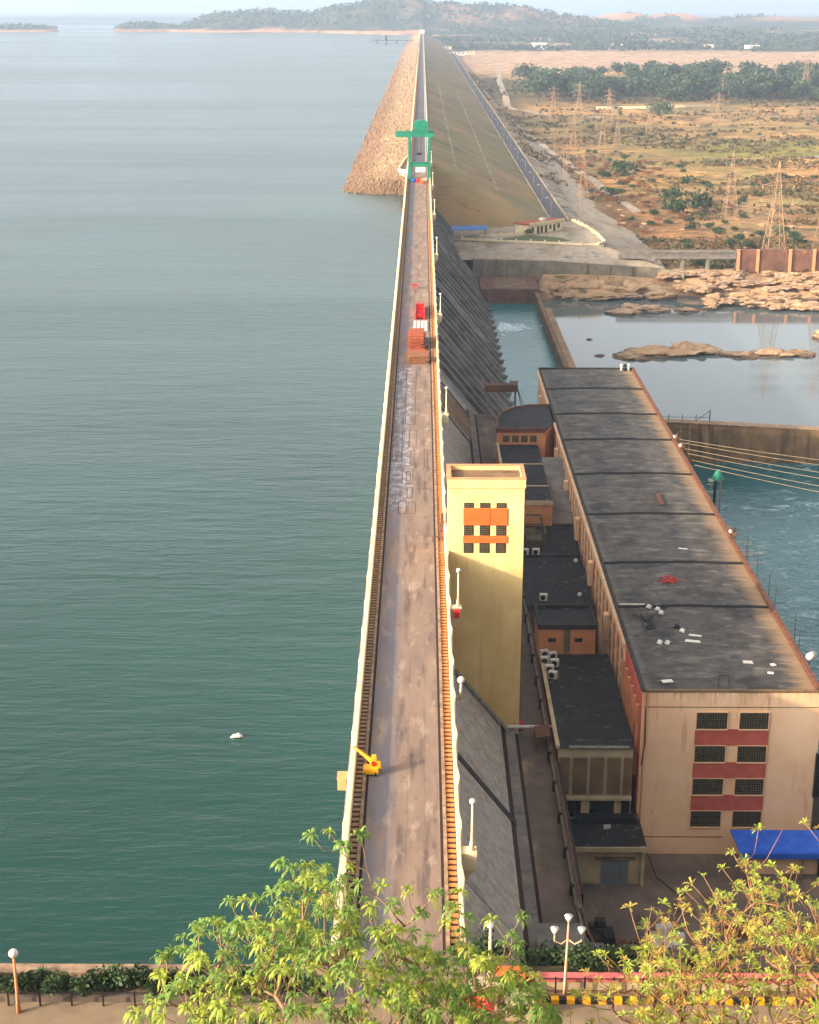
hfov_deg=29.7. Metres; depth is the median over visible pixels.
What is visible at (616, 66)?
belt tree
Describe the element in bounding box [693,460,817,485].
power line
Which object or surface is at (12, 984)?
planted shrub
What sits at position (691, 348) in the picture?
rock
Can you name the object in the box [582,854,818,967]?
yard
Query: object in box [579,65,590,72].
belt tree
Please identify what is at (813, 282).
boulder
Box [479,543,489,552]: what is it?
window
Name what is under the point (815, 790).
side door
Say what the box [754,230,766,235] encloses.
bush
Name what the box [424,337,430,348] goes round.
pallet
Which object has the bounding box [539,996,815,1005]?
striped kerb
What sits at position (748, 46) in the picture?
building
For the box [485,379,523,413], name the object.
portal frame
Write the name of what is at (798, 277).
boulder
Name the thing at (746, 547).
aerial mast
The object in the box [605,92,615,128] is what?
pylon
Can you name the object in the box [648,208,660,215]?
bush
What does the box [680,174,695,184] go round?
bush
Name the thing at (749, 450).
power line
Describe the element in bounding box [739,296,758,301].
boulder
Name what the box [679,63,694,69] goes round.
belt tree
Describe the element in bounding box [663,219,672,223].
bush
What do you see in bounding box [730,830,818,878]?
blue shed
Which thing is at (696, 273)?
boulder
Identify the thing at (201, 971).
planted shrub
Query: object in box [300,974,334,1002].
planted shrub
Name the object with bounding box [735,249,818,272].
brown wall
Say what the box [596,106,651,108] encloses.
field wall
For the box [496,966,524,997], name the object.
orange cabin
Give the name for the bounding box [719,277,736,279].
boulder
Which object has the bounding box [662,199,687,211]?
bush
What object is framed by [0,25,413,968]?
reservoir water
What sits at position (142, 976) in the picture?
planted shrub
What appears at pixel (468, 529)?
window
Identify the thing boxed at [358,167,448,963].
deck road
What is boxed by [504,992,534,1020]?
kiosk
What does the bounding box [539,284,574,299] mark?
rock
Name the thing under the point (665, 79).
belt tree
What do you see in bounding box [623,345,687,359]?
rock
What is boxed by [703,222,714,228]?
bush
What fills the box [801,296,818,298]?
boulder
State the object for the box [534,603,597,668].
stair block
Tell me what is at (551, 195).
road wall
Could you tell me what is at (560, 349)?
training wall
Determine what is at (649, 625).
hose tangle
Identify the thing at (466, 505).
window
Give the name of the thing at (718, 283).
boulder
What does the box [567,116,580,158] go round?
pylon
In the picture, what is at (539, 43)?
building
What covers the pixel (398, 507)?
road patch edge
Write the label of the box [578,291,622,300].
rock
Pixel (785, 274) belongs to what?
boulder
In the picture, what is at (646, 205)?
dry bush
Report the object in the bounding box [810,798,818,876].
draft tube deck
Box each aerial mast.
[741,536,753,557]
[750,548,765,575]
[766,569,771,596]
[772,586,779,606]
[792,613,797,640]
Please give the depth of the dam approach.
99.90 m
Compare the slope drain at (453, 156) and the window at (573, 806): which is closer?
the window at (573, 806)
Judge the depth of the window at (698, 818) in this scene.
178.10 m
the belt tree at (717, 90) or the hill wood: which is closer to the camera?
the belt tree at (717, 90)
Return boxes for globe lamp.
[8,948,20,1013]
[432,199,435,220]
[434,237,437,262]
[437,293,441,324]
[441,386,448,427]
[450,568,461,628]
[456,676,464,700]
[461,798,476,879]
[486,921,494,976]
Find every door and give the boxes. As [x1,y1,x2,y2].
[601,861,614,883]
[614,861,628,883]
[812,753,818,797]
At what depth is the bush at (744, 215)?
694.33 m
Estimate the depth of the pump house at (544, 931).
137.87 m
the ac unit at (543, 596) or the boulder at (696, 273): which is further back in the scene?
the boulder at (696, 273)
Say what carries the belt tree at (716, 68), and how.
on the terrain at (480, 64)
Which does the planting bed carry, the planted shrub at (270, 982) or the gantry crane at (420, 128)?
the planted shrub at (270, 982)
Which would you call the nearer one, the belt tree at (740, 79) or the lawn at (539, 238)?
the lawn at (539, 238)
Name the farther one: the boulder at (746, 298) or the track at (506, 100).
the track at (506, 100)
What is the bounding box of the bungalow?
[514,217,564,234]
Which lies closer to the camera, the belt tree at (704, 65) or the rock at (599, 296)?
the rock at (599, 296)
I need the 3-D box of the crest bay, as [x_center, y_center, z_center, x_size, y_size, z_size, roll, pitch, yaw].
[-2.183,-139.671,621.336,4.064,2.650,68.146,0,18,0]
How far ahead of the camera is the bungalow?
590.83 m
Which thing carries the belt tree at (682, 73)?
on the terrain at (480, 64)
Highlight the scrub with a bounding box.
[472,75,818,273]
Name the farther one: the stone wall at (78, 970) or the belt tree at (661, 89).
the belt tree at (661, 89)
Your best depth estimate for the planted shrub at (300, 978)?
98.27 m
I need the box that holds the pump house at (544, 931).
[535,923,584,955]
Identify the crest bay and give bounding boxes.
[398,155,407,176]
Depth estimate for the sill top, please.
529.80 m
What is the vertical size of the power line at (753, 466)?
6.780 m
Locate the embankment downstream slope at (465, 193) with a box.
[424,34,547,226]
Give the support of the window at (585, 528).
in the power house at (721, 761)
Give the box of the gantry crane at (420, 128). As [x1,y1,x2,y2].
[395,119,433,180]
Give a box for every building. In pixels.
[441,46,451,49]
[449,51,465,54]
[531,42,547,49]
[744,44,759,48]
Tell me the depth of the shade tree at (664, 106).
1284.97 m
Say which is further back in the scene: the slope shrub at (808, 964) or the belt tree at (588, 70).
the belt tree at (588, 70)
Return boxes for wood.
[0,0,790,30]
[425,25,818,50]
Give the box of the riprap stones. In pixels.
[342,42,419,194]
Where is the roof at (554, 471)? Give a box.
[542,457,573,524]
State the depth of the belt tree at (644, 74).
1832.79 m
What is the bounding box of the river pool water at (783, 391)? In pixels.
[542,296,818,425]
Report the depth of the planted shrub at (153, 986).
97.94 m
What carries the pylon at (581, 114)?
on the terrain at (480, 64)
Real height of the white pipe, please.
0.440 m
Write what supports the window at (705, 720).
in the power house at (721, 761)
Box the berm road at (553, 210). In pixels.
[446,45,568,221]
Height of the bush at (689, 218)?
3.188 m
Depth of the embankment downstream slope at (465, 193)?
739.66 m
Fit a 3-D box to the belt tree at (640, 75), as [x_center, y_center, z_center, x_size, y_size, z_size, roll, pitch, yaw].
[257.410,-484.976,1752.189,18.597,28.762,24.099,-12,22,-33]
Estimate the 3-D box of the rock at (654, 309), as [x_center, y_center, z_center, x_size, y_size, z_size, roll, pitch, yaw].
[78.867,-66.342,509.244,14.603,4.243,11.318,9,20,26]
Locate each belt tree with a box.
[555,81,568,97]
[563,67,581,76]
[564,66,579,71]
[566,79,583,97]
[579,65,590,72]
[581,71,598,80]
[582,68,596,73]
[584,74,607,95]
[587,72,608,81]
[594,79,617,99]
[597,66,608,74]
[602,75,614,85]
[608,62,623,76]
[615,76,633,94]
[615,76,640,96]
[620,63,638,75]
[622,61,641,70]
[623,83,639,96]
[628,72,643,78]
[632,75,645,94]
[635,69,650,77]
[641,77,665,99]
[644,59,662,68]
[649,65,669,76]
[652,67,670,83]
[655,85,672,100]
[660,62,681,75]
[660,74,675,85]
[668,64,681,75]
[668,76,695,88]
[672,69,694,78]
[675,79,698,97]
[678,75,701,97]
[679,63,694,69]
[680,65,695,72]
[681,68,695,77]
[689,72,706,96]
[690,71,709,76]
[691,67,707,74]
[691,82,710,99]
[696,60,719,75]
[699,59,722,68]
[700,76,718,98]
[707,75,719,85]
[708,85,725,98]
[709,57,732,70]
[709,63,724,75]
[721,73,736,83]
[725,74,752,98]
[725,79,749,102]
[731,70,749,76]
[738,60,760,72]
[740,66,755,74]
[745,82,768,100]
[747,72,777,84]
[748,64,775,75]
[751,70,773,96]
[753,71,778,95]
[761,78,781,100]
[772,62,796,75]
[775,72,790,81]
[777,79,789,92]
[784,70,803,81]
[784,74,800,94]
[786,60,804,67]
[787,75,802,95]
[787,83,811,102]
[789,80,810,98]
[796,65,818,74]
[797,73,818,97]
[801,62,818,71]
[804,85,817,97]
[809,72,818,96]
[810,86,818,97]
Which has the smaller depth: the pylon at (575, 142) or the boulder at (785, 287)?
the boulder at (785, 287)
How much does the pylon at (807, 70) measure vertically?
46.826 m
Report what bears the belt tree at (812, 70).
on the terrain at (480, 64)
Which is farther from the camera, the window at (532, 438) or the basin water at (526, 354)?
the basin water at (526, 354)
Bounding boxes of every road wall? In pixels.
[445,45,549,216]
[451,49,568,220]
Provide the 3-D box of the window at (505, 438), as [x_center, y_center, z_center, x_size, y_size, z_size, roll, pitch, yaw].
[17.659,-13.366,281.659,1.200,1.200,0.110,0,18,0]
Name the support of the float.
on the reservoir water at (198, 257)
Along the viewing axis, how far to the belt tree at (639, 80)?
1623.67 m
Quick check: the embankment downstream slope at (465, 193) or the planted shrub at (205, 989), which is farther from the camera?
the embankment downstream slope at (465, 193)
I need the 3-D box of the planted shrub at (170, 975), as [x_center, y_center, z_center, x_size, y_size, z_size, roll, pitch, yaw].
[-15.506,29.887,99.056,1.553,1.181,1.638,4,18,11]
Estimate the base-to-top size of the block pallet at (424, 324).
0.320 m
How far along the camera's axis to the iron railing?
337.12 m
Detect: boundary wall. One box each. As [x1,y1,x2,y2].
[461,219,604,244]
[479,231,522,236]
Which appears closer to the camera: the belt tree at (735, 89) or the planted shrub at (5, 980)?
the planted shrub at (5, 980)
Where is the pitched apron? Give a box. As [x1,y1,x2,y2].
[454,241,662,267]
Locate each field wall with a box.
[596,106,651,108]
[667,105,710,107]
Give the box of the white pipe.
[507,725,551,728]
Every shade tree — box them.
[510,74,558,102]
[511,63,543,81]
[525,67,575,96]
[573,78,613,101]
[646,101,674,118]
[656,86,688,107]
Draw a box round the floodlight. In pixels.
[806,651,816,664]
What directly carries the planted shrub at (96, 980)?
on the planting bed
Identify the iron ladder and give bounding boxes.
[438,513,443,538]
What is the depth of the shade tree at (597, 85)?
1499.92 m
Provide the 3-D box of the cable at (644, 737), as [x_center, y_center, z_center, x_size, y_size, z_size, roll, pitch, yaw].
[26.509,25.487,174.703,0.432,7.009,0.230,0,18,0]
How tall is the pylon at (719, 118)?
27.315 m
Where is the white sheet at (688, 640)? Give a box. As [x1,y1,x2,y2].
[685,639,699,642]
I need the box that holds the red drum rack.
[415,301,424,319]
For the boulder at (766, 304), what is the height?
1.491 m
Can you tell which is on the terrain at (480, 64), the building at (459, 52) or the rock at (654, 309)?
the building at (459, 52)
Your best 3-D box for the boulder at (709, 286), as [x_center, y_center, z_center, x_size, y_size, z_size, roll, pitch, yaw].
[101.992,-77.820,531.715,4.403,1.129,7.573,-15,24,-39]
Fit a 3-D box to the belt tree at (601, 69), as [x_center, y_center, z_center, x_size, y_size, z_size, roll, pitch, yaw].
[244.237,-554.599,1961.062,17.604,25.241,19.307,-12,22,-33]
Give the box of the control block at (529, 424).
[496,404,554,463]
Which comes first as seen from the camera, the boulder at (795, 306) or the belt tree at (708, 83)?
the boulder at (795, 306)
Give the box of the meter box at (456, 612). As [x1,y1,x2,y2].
[454,608,459,617]
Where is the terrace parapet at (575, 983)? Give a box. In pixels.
[523,972,818,990]
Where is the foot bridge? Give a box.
[618,250,736,272]
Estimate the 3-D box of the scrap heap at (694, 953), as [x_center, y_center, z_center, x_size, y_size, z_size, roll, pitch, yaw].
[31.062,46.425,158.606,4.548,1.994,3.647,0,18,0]
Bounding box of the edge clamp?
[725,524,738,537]
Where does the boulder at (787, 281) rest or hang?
on the terrain at (480, 64)
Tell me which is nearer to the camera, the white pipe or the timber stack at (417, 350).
the white pipe
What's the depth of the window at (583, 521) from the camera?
236.52 m
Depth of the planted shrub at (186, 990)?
98.34 m
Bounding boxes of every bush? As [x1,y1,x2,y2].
[524,228,533,234]
[580,183,593,187]
[598,168,611,177]
[604,187,620,195]
[611,159,639,174]
[626,222,638,226]
[636,198,646,201]
[641,203,656,206]
[648,196,660,200]
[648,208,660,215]
[657,184,683,200]
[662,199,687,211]
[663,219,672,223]
[678,213,687,218]
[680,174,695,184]
[681,238,692,242]
[683,188,713,210]
[683,216,694,222]
[684,221,701,229]
[690,259,705,266]
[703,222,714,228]
[704,182,713,188]
[712,263,722,269]
[714,227,726,233]
[724,238,737,243]
[732,232,745,239]
[738,212,747,217]
[742,242,753,246]
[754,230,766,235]
[759,235,770,241]
[772,224,790,235]
[775,171,788,178]
[788,232,805,241]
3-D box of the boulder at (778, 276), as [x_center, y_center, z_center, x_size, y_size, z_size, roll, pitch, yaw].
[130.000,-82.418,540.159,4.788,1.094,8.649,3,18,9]
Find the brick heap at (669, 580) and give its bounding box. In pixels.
[657,574,682,587]
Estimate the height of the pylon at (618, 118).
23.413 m
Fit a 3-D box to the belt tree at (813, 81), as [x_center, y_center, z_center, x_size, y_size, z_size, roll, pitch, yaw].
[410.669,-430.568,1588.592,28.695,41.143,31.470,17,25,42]
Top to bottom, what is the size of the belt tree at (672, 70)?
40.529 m
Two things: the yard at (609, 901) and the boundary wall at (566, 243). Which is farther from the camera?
the boundary wall at (566, 243)
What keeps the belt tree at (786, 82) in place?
on the terrain at (480, 64)
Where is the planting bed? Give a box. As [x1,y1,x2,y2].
[0,982,319,1002]
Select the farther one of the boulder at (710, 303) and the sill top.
the sill top
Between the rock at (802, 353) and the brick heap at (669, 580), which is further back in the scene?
the rock at (802, 353)
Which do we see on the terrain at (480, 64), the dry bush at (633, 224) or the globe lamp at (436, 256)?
the dry bush at (633, 224)
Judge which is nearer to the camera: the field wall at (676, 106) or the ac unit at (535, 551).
the ac unit at (535, 551)
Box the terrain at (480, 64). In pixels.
[0,0,818,1003]
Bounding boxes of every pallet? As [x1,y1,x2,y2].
[413,321,426,330]
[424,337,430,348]
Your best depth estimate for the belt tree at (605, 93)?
1518.51 m
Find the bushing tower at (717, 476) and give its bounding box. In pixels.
[708,469,723,512]
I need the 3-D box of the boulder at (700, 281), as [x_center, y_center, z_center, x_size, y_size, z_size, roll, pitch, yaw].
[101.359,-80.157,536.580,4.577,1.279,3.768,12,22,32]
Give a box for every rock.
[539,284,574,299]
[578,280,616,290]
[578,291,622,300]
[604,307,645,315]
[611,351,649,361]
[616,278,664,294]
[621,302,638,308]
[622,292,643,299]
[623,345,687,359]
[632,304,671,313]
[643,289,677,300]
[671,341,722,355]
[673,307,699,312]
[720,351,760,359]
[749,348,794,358]
[786,349,815,357]
[812,330,818,339]
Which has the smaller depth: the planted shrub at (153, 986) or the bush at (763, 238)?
the planted shrub at (153, 986)
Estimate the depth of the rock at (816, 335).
466.22 m
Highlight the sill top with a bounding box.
[493,277,527,288]
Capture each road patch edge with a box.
[391,413,403,461]
[396,371,406,406]
[398,501,406,513]
[402,469,412,483]
[403,427,409,447]
[405,415,415,424]
[424,449,427,467]
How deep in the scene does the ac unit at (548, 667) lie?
194.07 m
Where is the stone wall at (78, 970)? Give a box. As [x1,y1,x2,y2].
[0,963,327,985]
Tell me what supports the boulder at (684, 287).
on the boulder at (691, 289)
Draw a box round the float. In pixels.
[230,733,243,737]
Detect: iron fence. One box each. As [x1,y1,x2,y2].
[0,990,325,1006]
[526,976,818,994]
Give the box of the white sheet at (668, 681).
[661,679,673,682]
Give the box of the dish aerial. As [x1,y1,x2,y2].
[603,824,610,836]
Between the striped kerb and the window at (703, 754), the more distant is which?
the window at (703, 754)
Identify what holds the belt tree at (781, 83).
on the terrain at (480, 64)
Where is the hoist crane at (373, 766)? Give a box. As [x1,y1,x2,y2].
[352,746,382,775]
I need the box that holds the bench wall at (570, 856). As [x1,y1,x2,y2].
[523,587,594,947]
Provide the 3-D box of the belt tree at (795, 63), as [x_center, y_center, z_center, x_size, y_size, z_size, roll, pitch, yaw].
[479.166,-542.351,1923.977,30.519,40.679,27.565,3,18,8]
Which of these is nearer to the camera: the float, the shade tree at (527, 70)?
the float
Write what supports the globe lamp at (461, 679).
attached to the deck parapet at (460, 871)
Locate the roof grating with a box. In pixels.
[638,493,664,504]
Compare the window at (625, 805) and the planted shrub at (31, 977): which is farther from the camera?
the window at (625, 805)
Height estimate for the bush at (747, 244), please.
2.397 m
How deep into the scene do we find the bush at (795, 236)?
620.21 m
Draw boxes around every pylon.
[548,87,558,121]
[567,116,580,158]
[573,83,585,122]
[576,151,590,199]
[596,115,609,161]
[604,88,612,121]
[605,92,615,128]
[613,112,622,146]
[645,108,652,133]
[713,95,723,127]
[720,152,743,221]
[761,161,794,248]
[800,53,813,97]
[812,166,818,248]
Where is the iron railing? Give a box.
[668,410,710,421]
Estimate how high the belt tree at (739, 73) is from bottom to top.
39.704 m
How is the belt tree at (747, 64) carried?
on the terrain at (480, 64)
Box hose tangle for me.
[632,612,655,630]
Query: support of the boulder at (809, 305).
on the boulder at (795, 306)
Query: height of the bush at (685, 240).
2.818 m
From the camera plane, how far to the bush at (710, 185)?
807.31 m
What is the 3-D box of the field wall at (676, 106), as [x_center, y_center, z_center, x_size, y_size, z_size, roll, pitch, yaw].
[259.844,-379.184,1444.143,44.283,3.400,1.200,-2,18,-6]
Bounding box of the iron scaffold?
[524,514,546,549]
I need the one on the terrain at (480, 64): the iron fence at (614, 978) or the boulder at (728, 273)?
the boulder at (728, 273)
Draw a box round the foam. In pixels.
[496,322,541,335]
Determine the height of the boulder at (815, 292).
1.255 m
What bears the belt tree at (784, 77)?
on the terrain at (480, 64)
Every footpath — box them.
[340,178,409,954]
[426,167,459,955]
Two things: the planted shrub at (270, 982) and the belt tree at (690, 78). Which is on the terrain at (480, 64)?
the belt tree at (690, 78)
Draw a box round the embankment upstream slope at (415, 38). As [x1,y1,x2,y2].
[344,34,419,193]
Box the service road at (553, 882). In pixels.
[474,414,577,922]
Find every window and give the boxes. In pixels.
[464,503,473,507]
[464,525,473,535]
[464,543,472,552]
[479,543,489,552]
[480,503,489,507]
[480,525,489,535]
[496,503,506,507]
[496,525,505,535]
[496,543,505,552]
[503,436,509,441]
[512,436,518,441]
[521,436,527,441]
[530,436,536,441]
[548,638,555,641]
[567,801,580,815]
[572,489,573,516]
[579,512,581,550]
[582,521,583,557]
[584,528,586,567]
[587,537,589,571]
[589,801,613,812]
[593,556,595,594]
[596,566,598,605]
[599,576,601,615]
[602,585,604,626]
[609,607,611,649]
[612,618,615,663]
[616,630,619,677]
[619,643,623,688]
[621,801,629,812]
[689,810,721,827]
[691,778,723,795]
[693,745,726,763]
[695,711,728,730]
[731,810,761,827]
[733,778,764,795]
[736,745,767,763]
[738,712,769,730]
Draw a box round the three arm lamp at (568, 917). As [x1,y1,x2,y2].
[551,913,585,995]
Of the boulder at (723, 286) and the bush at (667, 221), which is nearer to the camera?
the boulder at (723, 286)
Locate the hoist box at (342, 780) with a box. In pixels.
[337,771,346,789]
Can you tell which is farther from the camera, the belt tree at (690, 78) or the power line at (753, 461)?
the belt tree at (690, 78)
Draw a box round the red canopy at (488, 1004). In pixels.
[467,996,494,1012]
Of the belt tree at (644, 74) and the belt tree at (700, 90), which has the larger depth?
the belt tree at (644, 74)
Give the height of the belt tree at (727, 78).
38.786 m
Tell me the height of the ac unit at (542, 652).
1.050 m
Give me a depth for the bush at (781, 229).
633.39 m
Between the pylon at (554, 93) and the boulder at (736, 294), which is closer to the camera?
the boulder at (736, 294)
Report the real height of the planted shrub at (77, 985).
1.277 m
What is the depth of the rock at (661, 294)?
526.94 m
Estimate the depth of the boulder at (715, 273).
542.95 m
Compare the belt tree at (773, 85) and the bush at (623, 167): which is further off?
the belt tree at (773, 85)
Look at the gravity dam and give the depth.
173.32 m
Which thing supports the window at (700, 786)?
in the power house at (721, 761)
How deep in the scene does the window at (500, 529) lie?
175.17 m
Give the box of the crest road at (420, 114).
[412,34,424,161]
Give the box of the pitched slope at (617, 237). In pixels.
[525,139,664,267]
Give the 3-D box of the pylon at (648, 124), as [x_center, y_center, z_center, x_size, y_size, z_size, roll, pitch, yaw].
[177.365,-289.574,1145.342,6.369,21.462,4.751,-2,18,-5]
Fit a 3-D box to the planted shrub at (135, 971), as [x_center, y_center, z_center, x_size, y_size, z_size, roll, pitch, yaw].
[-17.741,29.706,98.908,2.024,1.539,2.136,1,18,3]
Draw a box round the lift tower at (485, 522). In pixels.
[446,464,526,733]
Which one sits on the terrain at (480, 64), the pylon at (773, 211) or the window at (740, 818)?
the pylon at (773, 211)
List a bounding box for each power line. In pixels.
[679,439,817,459]
[681,442,816,464]
[688,449,814,471]
[688,453,815,477]
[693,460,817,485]
[696,465,817,491]
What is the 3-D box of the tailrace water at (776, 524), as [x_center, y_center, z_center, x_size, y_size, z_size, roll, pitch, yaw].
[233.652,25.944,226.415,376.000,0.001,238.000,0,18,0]
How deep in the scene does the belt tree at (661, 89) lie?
1518.40 m
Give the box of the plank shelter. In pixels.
[534,724,550,751]
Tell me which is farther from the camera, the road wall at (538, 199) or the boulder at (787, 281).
the road wall at (538, 199)
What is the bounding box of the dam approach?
[328,951,519,1003]
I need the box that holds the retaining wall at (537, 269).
[473,258,683,284]
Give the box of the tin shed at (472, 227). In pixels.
[451,225,486,236]
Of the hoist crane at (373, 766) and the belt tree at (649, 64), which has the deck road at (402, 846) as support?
the hoist crane at (373, 766)
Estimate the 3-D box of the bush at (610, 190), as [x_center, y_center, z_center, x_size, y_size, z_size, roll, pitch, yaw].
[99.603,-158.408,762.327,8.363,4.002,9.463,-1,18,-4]
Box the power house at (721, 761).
[537,367,818,853]
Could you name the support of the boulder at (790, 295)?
on the boulder at (779, 297)
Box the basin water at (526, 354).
[488,303,557,407]
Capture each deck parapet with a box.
[331,167,407,957]
[429,175,464,943]
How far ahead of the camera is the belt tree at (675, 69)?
1859.53 m
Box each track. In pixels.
[483,90,640,212]
[496,66,600,117]
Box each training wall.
[534,292,575,366]
[664,419,818,463]
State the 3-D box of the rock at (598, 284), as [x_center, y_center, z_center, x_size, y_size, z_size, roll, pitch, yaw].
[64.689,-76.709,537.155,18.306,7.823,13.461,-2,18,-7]
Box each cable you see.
[637,813,681,897]
[641,709,645,764]
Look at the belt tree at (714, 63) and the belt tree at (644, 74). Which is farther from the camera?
the belt tree at (714, 63)
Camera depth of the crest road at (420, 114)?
983.18 m
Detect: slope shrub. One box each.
[467,926,513,969]
[501,944,534,965]
[529,939,576,965]
[536,947,563,965]
[561,941,606,971]
[563,940,598,971]
[595,944,631,965]
[597,953,620,965]
[603,942,647,965]
[643,950,668,971]
[790,957,818,967]
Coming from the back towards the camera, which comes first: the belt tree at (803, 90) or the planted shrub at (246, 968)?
the belt tree at (803, 90)
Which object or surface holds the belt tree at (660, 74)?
on the terrain at (480, 64)
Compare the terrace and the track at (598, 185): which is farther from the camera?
the track at (598, 185)
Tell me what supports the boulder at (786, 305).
on the terrain at (480, 64)
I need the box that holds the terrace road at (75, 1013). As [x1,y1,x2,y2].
[0,1002,818,1023]
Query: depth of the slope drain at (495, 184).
835.00 m
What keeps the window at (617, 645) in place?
in the power house at (721, 761)
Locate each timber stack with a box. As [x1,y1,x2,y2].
[406,349,429,356]
[406,351,428,363]
[407,328,425,349]
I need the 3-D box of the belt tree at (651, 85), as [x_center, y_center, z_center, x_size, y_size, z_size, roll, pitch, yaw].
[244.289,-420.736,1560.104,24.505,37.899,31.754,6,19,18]
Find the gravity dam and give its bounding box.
[330,182,542,963]
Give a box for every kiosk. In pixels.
[469,977,499,1010]
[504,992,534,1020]
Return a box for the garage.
[570,819,646,885]
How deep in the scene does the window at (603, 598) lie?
209.98 m
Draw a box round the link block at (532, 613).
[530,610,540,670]
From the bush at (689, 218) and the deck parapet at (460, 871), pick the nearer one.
the deck parapet at (460, 871)
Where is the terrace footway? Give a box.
[537,990,818,996]
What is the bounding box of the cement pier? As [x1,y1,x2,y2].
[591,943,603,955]
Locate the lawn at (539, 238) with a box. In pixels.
[499,235,569,241]
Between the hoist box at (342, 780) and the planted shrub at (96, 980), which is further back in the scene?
the hoist box at (342, 780)
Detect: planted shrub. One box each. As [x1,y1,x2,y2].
[0,974,13,991]
[7,974,29,994]
[18,969,42,993]
[35,966,53,987]
[39,969,69,997]
[50,975,71,994]
[66,975,91,996]
[81,964,109,991]
[99,972,118,989]
[102,962,131,993]
[116,961,147,987]
[127,966,154,990]
[143,977,162,996]
[157,966,178,985]
[167,970,195,994]
[186,964,208,975]
[186,968,214,992]
[196,973,220,995]
[231,964,263,989]
[240,971,258,992]
[251,971,276,997]
[264,966,293,984]
[282,976,298,990]
[296,971,310,991]
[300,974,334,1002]
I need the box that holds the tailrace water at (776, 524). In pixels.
[690,462,818,752]
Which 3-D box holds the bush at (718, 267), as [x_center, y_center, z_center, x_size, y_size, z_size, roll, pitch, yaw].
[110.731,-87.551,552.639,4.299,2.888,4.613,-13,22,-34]
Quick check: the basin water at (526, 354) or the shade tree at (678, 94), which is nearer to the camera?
the basin water at (526, 354)
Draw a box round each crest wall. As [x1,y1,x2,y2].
[407,34,420,166]
[423,33,427,153]
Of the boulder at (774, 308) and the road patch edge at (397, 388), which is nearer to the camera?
the road patch edge at (397, 388)
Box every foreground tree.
[122,825,594,1023]
[565,817,818,1023]
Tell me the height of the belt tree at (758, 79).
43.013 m
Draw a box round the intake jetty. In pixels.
[373,35,413,42]
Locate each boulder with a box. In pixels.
[655,272,674,279]
[671,271,689,276]
[672,284,680,288]
[681,285,695,289]
[684,286,699,291]
[689,270,705,276]
[694,279,707,282]
[697,284,715,288]
[699,282,712,285]
[699,288,712,293]
[700,297,717,301]
[702,302,719,305]
[705,294,719,298]
[707,277,721,281]
[711,272,720,275]
[714,281,727,285]
[718,285,728,288]
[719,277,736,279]
[722,279,732,283]
[723,270,739,276]
[729,275,742,278]
[729,292,741,297]
[733,270,744,275]
[739,280,758,283]
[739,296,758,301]
[743,300,757,305]
[755,281,767,285]
[758,301,770,306]
[761,286,778,291]
[762,270,776,273]
[762,279,777,283]
[766,296,789,299]
[766,306,788,309]
[773,303,782,308]
[774,274,784,278]
[778,278,802,283]
[779,272,792,276]
[779,303,791,307]
[781,285,793,289]
[783,293,801,297]
[785,276,806,279]
[785,299,802,303]
[789,272,801,275]
[790,283,815,288]
[790,302,810,309]
[799,274,818,278]
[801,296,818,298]
[804,301,815,307]
[807,280,818,284]
[809,305,818,310]
[810,291,818,294]
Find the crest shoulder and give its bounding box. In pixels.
[412,36,427,161]
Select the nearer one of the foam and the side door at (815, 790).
the side door at (815, 790)
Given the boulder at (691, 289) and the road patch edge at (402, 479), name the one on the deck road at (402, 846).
the road patch edge at (402, 479)
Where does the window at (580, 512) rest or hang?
in the power house at (721, 761)
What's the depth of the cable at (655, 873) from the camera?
174.06 m
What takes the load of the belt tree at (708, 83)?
on the terrain at (480, 64)
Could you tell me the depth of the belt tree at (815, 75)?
1583.07 m
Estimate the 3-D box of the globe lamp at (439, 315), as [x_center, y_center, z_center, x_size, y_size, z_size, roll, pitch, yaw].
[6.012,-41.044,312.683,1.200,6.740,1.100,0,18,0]
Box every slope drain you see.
[437,81,456,168]
[456,90,498,190]
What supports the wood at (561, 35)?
on the terrain at (480, 64)
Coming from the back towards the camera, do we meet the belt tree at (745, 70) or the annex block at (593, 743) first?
the belt tree at (745, 70)
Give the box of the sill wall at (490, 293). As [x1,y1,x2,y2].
[478,276,538,303]
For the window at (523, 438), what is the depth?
281.59 m
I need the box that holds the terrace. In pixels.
[452,212,603,261]
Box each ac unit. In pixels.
[524,548,528,554]
[532,548,539,554]
[539,593,547,601]
[539,648,548,655]
[540,656,549,663]
[545,664,553,673]
[547,651,556,660]
[548,670,557,679]
[550,658,558,667]
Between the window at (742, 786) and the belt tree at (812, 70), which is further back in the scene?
the belt tree at (812, 70)
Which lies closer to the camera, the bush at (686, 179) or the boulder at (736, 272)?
the boulder at (736, 272)
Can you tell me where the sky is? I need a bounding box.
[0,0,818,12]
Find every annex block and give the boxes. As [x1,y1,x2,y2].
[496,442,552,525]
[523,557,594,610]
[524,526,580,557]
[539,654,634,818]
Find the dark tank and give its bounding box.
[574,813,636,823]
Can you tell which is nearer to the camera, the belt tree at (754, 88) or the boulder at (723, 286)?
the boulder at (723, 286)
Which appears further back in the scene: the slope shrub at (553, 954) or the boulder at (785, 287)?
the boulder at (785, 287)

